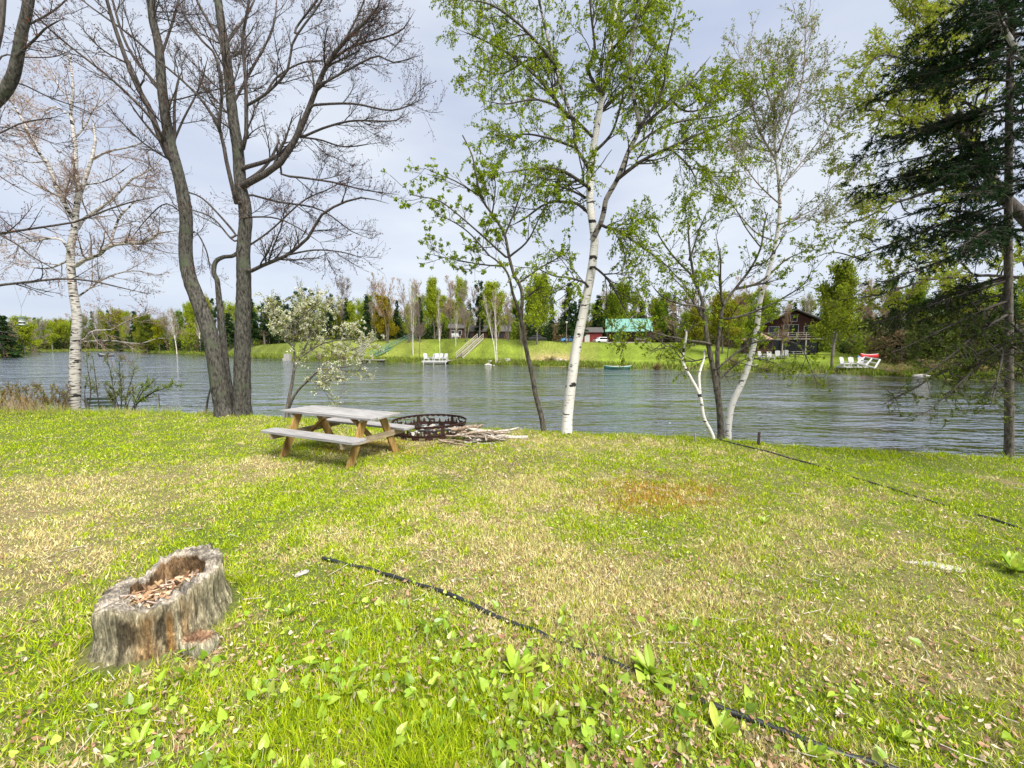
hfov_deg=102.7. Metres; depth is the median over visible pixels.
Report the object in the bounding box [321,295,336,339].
conifer tree
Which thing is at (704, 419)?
birch tree
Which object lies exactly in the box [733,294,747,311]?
broadleaf tree
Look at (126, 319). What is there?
budding tree
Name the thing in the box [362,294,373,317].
broadleaf tree
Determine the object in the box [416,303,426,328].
broadleaf tree
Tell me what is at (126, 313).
broadleaf tree
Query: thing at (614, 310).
broadleaf tree
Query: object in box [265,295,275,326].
broadleaf tree
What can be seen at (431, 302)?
broadleaf tree
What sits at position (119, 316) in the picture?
broadleaf tree
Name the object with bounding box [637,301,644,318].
conifer tree
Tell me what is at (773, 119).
birch tree
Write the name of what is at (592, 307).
broadleaf tree
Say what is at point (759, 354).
garden chair
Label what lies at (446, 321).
broadleaf tree
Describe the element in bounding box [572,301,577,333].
conifer tree
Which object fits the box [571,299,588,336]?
conifer tree
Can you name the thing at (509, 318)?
budding tree
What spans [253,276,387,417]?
blossoming tree
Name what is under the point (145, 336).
broadleaf tree
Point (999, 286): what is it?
broadleaf tree
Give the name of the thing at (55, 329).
broadleaf tree
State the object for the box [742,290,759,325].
broadleaf tree
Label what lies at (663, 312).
broadleaf tree
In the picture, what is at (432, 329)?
conifer tree
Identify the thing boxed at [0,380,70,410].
shrub
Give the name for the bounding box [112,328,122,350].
conifer tree
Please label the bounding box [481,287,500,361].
birch tree
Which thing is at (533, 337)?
parked car
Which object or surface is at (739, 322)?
broadleaf tree
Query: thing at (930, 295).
broadleaf tree
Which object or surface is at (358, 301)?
broadleaf tree
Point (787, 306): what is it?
budding tree
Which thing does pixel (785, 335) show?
budding tree
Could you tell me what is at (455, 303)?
broadleaf tree
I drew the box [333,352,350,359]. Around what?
shrub
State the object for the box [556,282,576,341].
conifer tree
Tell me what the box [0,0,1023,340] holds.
sky
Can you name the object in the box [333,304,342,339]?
broadleaf tree
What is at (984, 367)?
shrub
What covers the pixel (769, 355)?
garden chair
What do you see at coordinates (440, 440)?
stick
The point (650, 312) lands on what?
broadleaf tree
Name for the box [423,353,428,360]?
garden chair
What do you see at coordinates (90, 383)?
shrub
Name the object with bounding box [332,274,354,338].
budding tree
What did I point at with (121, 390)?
shrub
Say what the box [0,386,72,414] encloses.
dry stalks
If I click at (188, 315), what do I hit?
broadleaf tree
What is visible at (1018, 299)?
broadleaf tree
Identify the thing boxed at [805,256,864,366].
broadleaf tree
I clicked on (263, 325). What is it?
pine tree
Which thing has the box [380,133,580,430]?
young tree
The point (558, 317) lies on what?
budding tree
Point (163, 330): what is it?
broadleaf tree
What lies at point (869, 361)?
raft
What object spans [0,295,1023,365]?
undergrowth
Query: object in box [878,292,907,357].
conifer tree
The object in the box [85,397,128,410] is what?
bench
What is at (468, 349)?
stairs
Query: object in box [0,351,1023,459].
river water
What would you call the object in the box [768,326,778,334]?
window
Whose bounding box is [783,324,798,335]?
window
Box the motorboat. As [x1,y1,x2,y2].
[98,354,113,356]
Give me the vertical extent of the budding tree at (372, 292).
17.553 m
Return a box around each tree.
[0,0,164,357]
[0,35,198,410]
[0,315,29,356]
[1,0,446,417]
[2,321,18,348]
[7,314,44,354]
[25,317,51,352]
[28,319,38,350]
[33,318,45,344]
[41,319,57,349]
[46,322,61,343]
[51,317,65,345]
[56,320,70,347]
[82,310,102,348]
[82,316,93,345]
[89,312,95,336]
[93,308,107,338]
[94,310,109,339]
[104,310,115,340]
[106,307,131,340]
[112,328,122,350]
[118,310,130,339]
[122,315,130,334]
[127,311,135,342]
[132,312,139,340]
[133,311,155,352]
[148,320,165,350]
[159,315,179,346]
[160,315,168,343]
[166,306,178,353]
[173,308,184,348]
[179,300,197,347]
[194,318,200,350]
[204,292,216,321]
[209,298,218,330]
[218,300,227,331]
[224,313,234,349]
[225,298,234,326]
[251,300,259,319]
[251,302,262,346]
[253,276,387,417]
[253,305,272,343]
[259,301,265,330]
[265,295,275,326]
[265,300,272,343]
[269,296,283,342]
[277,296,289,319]
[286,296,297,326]
[293,287,316,339]
[316,303,331,337]
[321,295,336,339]
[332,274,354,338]
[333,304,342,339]
[339,298,356,337]
[344,301,359,335]
[355,297,363,322]
[357,303,367,336]
[360,294,372,336]
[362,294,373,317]
[364,303,377,334]
[366,272,381,338]
[370,290,398,340]
[375,275,395,342]
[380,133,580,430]
[389,310,404,339]
[394,300,402,337]
[395,279,422,342]
[401,304,412,335]
[408,280,416,354]
[411,295,426,357]
[416,297,425,341]
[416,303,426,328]
[420,293,429,327]
[424,275,444,339]
[429,0,802,434]
[430,284,440,338]
[435,290,441,347]
[438,294,447,313]
[440,275,459,338]
[442,304,452,338]
[445,297,458,323]
[453,272,471,331]
[453,308,458,346]
[457,281,480,341]
[458,306,468,337]
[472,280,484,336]
[474,311,484,335]
[479,279,507,337]
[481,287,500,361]
[486,320,500,336]
[493,291,514,340]
[502,305,511,338]
[506,298,524,336]
[518,306,525,345]
[523,272,558,344]
[548,301,556,335]
[555,296,566,321]
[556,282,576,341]
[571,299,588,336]
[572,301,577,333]
[589,295,606,336]
[590,302,596,321]
[597,291,609,336]
[604,282,637,318]
[611,314,714,438]
[627,189,835,438]
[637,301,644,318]
[647,295,663,339]
[652,291,676,341]
[664,300,687,342]
[666,297,678,342]
[678,309,691,337]
[680,302,707,345]
[698,303,711,340]
[699,0,878,440]
[705,296,714,311]
[708,289,741,353]
[729,296,739,326]
[730,304,750,348]
[731,276,770,347]
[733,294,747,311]
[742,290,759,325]
[744,304,767,348]
[747,290,775,321]
[767,291,783,316]
[777,0,1023,334]
[777,302,791,361]
[782,299,792,313]
[798,293,817,313]
[802,292,816,313]
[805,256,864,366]
[835,0,1023,458]
[854,301,876,335]
[858,278,882,342]
[874,286,903,352]
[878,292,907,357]
[881,282,898,325]
[897,281,931,333]
[908,298,942,355]
[916,277,932,323]
[931,280,977,349]
[933,274,956,314]
[953,277,998,353]
[970,0,1023,60]
[975,289,1001,347]
[982,283,1022,361]
[989,274,1023,294]
[1013,271,1023,306]
[1014,295,1023,321]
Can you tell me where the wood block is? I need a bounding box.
[178,628,219,658]
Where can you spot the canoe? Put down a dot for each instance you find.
(614, 367)
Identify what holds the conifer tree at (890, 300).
on the bank ground at (627, 354)
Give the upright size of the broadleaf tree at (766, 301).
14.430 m
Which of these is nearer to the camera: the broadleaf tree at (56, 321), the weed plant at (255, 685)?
the weed plant at (255, 685)
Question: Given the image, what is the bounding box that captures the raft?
[857,356,880,368]
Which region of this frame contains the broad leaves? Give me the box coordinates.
[0,593,1022,767]
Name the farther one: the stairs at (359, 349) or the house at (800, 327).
the stairs at (359, 349)
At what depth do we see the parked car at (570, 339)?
88.70 m
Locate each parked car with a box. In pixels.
[528,335,545,340]
[560,336,573,341]
[593,337,606,341]
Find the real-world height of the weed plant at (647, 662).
0.113 m
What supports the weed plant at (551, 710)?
on the lawn at (662, 576)
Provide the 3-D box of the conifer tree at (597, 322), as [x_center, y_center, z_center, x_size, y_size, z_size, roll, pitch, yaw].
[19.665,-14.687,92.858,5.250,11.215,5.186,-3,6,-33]
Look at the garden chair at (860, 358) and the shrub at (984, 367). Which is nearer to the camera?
the shrub at (984, 367)
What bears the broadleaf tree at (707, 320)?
on the bank ground at (627, 354)
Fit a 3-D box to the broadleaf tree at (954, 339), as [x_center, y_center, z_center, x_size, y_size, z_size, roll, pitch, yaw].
[50.514,-7.306,46.442,4.913,9.265,4.358,4,7,38]
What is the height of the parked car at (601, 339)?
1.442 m
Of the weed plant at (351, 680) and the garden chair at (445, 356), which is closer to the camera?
the weed plant at (351, 680)
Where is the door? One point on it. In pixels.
(587, 338)
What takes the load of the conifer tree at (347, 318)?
on the bank ground at (627, 354)
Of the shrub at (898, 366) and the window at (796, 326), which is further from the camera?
the window at (796, 326)
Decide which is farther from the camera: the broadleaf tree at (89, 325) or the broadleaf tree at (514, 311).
the broadleaf tree at (89, 325)
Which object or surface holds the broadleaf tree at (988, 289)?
on the bank ground at (627, 354)
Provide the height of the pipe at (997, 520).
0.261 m
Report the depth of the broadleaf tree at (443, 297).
133.52 m
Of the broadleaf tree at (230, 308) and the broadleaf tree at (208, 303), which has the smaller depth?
the broadleaf tree at (230, 308)
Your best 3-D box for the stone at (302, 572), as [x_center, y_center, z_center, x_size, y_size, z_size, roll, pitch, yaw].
[-1.573,1.418,3.059,0.083,0.032,0.086,0,5,0]
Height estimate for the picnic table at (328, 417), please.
0.852 m
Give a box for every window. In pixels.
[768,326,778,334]
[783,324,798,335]
[790,315,797,321]
[804,326,810,333]
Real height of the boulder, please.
0.542 m
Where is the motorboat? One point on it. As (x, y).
(101, 355)
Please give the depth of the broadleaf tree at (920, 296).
52.70 m
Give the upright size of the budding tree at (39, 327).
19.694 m
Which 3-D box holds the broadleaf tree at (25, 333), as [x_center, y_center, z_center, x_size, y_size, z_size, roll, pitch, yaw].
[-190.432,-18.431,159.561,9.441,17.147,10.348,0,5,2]
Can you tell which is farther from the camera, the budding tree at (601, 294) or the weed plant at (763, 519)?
the budding tree at (601, 294)
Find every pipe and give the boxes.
[322,556,900,767]
[718,439,1022,530]
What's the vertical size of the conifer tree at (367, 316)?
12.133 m
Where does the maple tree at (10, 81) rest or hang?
on the lawn at (662, 576)
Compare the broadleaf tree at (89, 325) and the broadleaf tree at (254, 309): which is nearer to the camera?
the broadleaf tree at (254, 309)
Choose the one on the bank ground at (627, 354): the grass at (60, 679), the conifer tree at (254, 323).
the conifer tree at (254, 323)
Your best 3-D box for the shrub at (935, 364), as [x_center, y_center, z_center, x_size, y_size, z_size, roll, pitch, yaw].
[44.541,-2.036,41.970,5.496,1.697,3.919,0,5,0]
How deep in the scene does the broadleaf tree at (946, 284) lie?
66.62 m
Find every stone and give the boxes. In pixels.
[294,570,308,576]
[904,561,965,571]
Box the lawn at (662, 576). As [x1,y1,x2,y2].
[0,412,1023,767]
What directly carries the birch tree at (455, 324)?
on the bank ground at (627, 354)
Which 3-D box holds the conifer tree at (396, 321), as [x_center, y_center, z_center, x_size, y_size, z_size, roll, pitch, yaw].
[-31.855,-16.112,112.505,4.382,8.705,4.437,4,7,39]
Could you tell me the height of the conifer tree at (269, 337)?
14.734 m
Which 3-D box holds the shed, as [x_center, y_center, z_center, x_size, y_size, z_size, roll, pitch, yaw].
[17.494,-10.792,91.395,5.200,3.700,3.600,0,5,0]
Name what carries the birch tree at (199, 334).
on the bank ground at (627, 354)
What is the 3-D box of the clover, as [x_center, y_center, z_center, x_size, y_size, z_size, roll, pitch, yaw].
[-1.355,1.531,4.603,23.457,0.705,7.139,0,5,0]
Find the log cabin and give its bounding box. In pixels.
[605,318,652,342]
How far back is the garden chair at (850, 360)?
48.06 m
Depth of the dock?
72.18 m
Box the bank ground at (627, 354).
[0,338,1023,381]
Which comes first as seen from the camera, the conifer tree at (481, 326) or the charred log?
the charred log
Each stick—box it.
[205,389,209,413]
[438,439,459,442]
[449,442,468,446]
[451,424,476,431]
[451,424,483,438]
[465,430,495,434]
[467,427,496,431]
[471,427,519,437]
[508,435,527,438]
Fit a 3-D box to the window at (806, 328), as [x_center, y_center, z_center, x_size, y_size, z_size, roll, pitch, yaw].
[46.658,-8.424,64.315,1.360,1.460,0.110,3,6,28]
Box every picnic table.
[261,405,414,467]
[788,351,806,356]
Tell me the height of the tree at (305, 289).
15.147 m
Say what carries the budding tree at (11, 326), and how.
on the bank ground at (627, 354)
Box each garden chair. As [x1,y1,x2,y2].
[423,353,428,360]
[442,353,447,360]
[757,351,765,358]
[766,351,774,359]
[774,350,780,358]
[781,350,788,358]
[838,357,849,366]
[847,357,857,366]
[856,357,866,366]
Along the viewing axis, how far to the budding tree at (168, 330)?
183.90 m
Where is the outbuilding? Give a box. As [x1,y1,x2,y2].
[448,324,466,338]
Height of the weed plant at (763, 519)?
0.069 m
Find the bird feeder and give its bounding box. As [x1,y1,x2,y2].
[14,284,31,325]
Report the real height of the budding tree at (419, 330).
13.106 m
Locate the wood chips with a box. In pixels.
[120,569,202,607]
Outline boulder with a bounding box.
[911,374,930,377]
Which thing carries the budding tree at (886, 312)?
on the bank ground at (627, 354)
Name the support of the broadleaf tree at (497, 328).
on the bank ground at (627, 354)
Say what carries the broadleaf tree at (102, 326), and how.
on the bank ground at (627, 354)
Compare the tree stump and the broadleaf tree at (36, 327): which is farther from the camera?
the broadleaf tree at (36, 327)
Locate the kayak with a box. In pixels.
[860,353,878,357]
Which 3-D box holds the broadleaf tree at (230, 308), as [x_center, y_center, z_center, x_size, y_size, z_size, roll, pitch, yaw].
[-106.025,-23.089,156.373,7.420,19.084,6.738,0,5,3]
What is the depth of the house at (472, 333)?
101.82 m
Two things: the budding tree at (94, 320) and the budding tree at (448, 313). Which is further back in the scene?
the budding tree at (94, 320)
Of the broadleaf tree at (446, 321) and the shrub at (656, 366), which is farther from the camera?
the broadleaf tree at (446, 321)
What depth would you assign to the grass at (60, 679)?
2.16 m
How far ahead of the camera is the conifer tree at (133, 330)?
226.73 m
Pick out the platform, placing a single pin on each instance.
(849, 367)
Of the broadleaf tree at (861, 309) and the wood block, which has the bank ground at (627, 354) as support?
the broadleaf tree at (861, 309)
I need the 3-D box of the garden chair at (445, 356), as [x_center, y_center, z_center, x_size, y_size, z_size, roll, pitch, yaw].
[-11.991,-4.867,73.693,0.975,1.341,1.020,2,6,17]
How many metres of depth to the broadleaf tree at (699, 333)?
70.58 m
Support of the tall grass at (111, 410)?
on the lawn at (662, 576)
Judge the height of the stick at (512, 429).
0.250 m
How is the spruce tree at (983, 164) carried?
on the lawn at (662, 576)
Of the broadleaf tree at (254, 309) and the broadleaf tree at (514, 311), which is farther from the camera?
the broadleaf tree at (254, 309)
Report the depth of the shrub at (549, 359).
67.33 m
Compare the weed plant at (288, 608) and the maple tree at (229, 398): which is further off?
the maple tree at (229, 398)
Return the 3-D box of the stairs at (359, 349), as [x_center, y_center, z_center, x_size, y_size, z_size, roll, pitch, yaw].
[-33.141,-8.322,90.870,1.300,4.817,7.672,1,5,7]
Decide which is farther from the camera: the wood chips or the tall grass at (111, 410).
the tall grass at (111, 410)
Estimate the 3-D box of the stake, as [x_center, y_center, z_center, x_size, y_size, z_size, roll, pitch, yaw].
[4.826,1.123,8.017,0.049,0.358,0.020,0,5,0]
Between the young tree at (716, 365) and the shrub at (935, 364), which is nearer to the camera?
the young tree at (716, 365)
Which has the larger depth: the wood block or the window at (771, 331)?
the window at (771, 331)
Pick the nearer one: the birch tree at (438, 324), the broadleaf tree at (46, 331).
the birch tree at (438, 324)
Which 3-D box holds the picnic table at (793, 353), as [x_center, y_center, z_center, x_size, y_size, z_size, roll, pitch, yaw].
[41.587,-4.374,59.851,2.000,0.787,1.550,0,5,0]
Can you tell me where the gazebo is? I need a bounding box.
[741,333,773,354]
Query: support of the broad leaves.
on the lawn at (662, 576)
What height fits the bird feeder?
1.004 m
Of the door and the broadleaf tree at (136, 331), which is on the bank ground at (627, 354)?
the broadleaf tree at (136, 331)
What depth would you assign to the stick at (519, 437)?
8.53 m
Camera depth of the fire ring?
8.87 m
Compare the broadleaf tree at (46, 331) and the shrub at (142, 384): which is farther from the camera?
the broadleaf tree at (46, 331)
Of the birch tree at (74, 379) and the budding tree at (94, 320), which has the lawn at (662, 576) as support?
the birch tree at (74, 379)
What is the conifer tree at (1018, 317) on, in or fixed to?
on the bank ground at (627, 354)
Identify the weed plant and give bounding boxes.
[121,719,157,751]
[245,676,268,697]
[276,603,299,616]
[330,672,358,694]
[424,715,453,743]
[499,644,536,673]
[531,699,555,724]
[607,725,631,753]
[631,644,676,684]
[707,702,738,742]
[758,516,769,522]
[797,738,834,760]
[892,724,919,742]
[1001,550,1023,571]
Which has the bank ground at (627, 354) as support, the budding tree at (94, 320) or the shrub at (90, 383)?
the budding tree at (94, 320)
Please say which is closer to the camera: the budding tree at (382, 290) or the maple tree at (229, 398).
the maple tree at (229, 398)
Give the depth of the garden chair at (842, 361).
48.03 m
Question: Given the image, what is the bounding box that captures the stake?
[757,432,760,444]
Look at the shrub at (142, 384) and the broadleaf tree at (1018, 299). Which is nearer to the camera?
the shrub at (142, 384)
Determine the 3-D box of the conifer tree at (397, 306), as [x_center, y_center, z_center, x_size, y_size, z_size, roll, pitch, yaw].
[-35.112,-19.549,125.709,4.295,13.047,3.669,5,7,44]
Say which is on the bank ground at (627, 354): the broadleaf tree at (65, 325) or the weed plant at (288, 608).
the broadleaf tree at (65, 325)
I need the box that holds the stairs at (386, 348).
[370,334,415,355]
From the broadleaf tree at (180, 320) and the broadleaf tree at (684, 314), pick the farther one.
the broadleaf tree at (180, 320)
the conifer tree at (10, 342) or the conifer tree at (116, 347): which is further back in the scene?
the conifer tree at (116, 347)
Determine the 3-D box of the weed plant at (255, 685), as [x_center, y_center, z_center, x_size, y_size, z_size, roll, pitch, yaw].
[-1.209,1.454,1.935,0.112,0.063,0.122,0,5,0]
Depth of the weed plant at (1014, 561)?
3.11 m
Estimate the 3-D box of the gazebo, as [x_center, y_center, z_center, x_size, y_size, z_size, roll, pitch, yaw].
[38.022,-6.327,63.688,4.000,3.750,4.000,2,6,23]
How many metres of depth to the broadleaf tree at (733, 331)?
63.02 m
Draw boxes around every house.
[466,325,510,338]
[762,309,836,354]
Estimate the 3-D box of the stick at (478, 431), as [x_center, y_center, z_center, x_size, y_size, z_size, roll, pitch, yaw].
[-0.628,0.960,8.165,0.634,0.046,0.078,-2,6,-21]
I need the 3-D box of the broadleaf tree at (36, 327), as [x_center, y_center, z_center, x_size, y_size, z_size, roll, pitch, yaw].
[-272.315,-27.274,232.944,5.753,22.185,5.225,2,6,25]
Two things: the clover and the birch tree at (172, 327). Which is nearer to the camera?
the clover
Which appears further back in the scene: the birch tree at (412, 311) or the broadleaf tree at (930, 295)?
the birch tree at (412, 311)
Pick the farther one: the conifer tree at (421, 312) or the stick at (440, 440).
the conifer tree at (421, 312)
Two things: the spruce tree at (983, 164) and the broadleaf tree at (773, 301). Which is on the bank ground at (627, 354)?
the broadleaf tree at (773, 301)
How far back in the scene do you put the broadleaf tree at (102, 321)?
311.83 m
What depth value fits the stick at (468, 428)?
8.25 m
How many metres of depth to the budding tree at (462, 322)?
95.73 m
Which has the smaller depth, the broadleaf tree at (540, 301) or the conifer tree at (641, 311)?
the broadleaf tree at (540, 301)
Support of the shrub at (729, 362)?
on the bank ground at (627, 354)
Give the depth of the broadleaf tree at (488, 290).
87.73 m
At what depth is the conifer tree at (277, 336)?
120.30 m
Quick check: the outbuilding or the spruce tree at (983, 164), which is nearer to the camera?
the spruce tree at (983, 164)
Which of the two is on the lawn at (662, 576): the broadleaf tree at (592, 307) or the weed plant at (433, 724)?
the weed plant at (433, 724)
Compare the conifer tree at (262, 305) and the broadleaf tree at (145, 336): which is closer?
the conifer tree at (262, 305)
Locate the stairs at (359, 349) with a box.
[351,336,372,355]
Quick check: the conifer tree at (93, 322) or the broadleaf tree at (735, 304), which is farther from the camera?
the conifer tree at (93, 322)
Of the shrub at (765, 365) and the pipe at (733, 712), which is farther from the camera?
the shrub at (765, 365)
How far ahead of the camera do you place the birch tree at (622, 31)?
8.36 m
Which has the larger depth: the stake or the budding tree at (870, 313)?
the budding tree at (870, 313)
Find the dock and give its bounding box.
[421,359,458,364]
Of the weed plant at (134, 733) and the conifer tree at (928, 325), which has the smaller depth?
the weed plant at (134, 733)
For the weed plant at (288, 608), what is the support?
on the lawn at (662, 576)
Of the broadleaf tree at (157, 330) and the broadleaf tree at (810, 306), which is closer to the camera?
the broadleaf tree at (810, 306)
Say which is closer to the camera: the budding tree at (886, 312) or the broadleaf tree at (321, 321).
the budding tree at (886, 312)
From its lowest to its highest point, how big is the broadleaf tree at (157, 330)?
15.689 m
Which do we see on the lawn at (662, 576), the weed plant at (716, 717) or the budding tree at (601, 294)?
the weed plant at (716, 717)
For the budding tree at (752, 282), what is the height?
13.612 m
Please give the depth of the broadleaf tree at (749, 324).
59.24 m
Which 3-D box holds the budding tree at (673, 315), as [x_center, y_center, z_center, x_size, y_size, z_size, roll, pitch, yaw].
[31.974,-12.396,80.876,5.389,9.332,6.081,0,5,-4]
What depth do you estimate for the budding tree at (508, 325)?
91.89 m
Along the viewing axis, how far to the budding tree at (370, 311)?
111.26 m
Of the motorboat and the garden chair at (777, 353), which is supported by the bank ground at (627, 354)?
the garden chair at (777, 353)
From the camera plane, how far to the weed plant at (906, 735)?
1.73 m
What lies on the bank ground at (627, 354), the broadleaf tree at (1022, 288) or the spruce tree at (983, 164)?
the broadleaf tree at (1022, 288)
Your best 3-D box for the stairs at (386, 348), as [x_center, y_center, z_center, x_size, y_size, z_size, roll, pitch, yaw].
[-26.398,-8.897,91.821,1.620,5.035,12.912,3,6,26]
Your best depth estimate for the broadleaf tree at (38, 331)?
247.97 m
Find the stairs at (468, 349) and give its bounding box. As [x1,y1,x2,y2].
[456,334,483,357]
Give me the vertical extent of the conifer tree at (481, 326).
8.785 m
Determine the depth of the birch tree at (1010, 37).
6.25 m
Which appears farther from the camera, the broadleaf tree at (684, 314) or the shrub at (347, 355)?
the shrub at (347, 355)
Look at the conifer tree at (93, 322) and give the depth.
324.32 m
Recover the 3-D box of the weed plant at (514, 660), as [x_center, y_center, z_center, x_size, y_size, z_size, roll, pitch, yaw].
[0.037,1.403,2.047,0.186,0.122,0.199,2,6,21]
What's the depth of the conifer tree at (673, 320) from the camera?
98.15 m
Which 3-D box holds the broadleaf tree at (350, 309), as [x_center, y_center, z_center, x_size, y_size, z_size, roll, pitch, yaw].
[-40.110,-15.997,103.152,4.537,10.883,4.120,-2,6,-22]
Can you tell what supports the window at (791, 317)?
in the house at (800, 327)
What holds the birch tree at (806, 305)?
on the bank ground at (627, 354)
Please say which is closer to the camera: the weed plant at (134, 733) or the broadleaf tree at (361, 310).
the weed plant at (134, 733)
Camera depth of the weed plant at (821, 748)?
1.65 m
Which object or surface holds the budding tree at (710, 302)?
on the bank ground at (627, 354)
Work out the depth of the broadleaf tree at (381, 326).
94.34 m
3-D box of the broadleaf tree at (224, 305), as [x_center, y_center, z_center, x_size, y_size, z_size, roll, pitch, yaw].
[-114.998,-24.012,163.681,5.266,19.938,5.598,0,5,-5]
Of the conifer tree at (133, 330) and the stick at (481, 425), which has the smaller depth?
the stick at (481, 425)
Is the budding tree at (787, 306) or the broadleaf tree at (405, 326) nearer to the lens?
the budding tree at (787, 306)
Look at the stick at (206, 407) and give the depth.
11.68 m
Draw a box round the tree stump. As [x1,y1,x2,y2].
[87,543,232,667]
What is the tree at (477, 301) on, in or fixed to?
on the bank ground at (627, 354)
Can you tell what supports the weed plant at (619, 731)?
on the lawn at (662, 576)
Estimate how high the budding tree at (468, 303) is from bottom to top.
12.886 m
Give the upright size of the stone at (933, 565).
0.049 m
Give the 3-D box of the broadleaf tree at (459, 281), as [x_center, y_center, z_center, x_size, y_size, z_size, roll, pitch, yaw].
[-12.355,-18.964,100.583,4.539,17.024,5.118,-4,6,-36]
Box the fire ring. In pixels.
[391,414,466,441]
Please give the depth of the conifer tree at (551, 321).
114.08 m
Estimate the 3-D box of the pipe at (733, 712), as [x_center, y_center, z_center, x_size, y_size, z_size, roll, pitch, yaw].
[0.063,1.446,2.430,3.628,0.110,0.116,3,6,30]
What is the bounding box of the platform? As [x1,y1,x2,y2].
[835,366,865,369]
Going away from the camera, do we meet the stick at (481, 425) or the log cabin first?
the stick at (481, 425)
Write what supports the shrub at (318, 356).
on the bank ground at (627, 354)
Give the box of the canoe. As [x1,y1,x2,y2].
[604,365,631,368]
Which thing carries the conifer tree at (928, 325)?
on the bank ground at (627, 354)
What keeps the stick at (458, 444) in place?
on the lawn at (662, 576)
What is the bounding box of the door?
[585,335,589,341]
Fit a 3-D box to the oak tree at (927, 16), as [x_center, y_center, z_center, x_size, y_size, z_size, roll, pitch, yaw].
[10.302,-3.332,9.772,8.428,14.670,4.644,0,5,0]
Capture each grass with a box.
[1,401,1023,463]
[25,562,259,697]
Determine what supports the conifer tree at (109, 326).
on the bank ground at (627, 354)
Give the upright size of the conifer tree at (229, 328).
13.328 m
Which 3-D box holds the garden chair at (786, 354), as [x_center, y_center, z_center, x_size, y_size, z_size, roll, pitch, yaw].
[38.920,-4.250,58.347,0.897,1.234,0.939,5,7,43]
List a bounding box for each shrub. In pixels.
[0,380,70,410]
[80,351,100,409]
[97,353,140,410]
[130,374,182,411]
[309,345,326,359]
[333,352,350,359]
[540,355,556,360]
[653,363,661,368]
[722,356,744,366]
[755,360,786,370]
[869,360,919,373]
[917,356,978,369]
[958,360,1017,372]
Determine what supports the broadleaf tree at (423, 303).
on the bank ground at (627, 354)
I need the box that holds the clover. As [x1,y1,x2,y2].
[0,442,1023,767]
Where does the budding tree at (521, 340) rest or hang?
on the bank ground at (627, 354)
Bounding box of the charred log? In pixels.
[416,430,434,432]
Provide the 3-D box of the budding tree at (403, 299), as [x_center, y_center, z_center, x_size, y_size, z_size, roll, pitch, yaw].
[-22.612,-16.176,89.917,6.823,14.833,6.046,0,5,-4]
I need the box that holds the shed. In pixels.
[582,327,603,341]
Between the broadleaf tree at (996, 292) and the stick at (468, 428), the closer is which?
the stick at (468, 428)
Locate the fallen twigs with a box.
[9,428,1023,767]
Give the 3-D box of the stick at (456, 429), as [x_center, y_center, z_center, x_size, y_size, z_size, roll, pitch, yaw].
[-0.983,0.906,8.428,0.539,0.158,0.102,0,5,0]

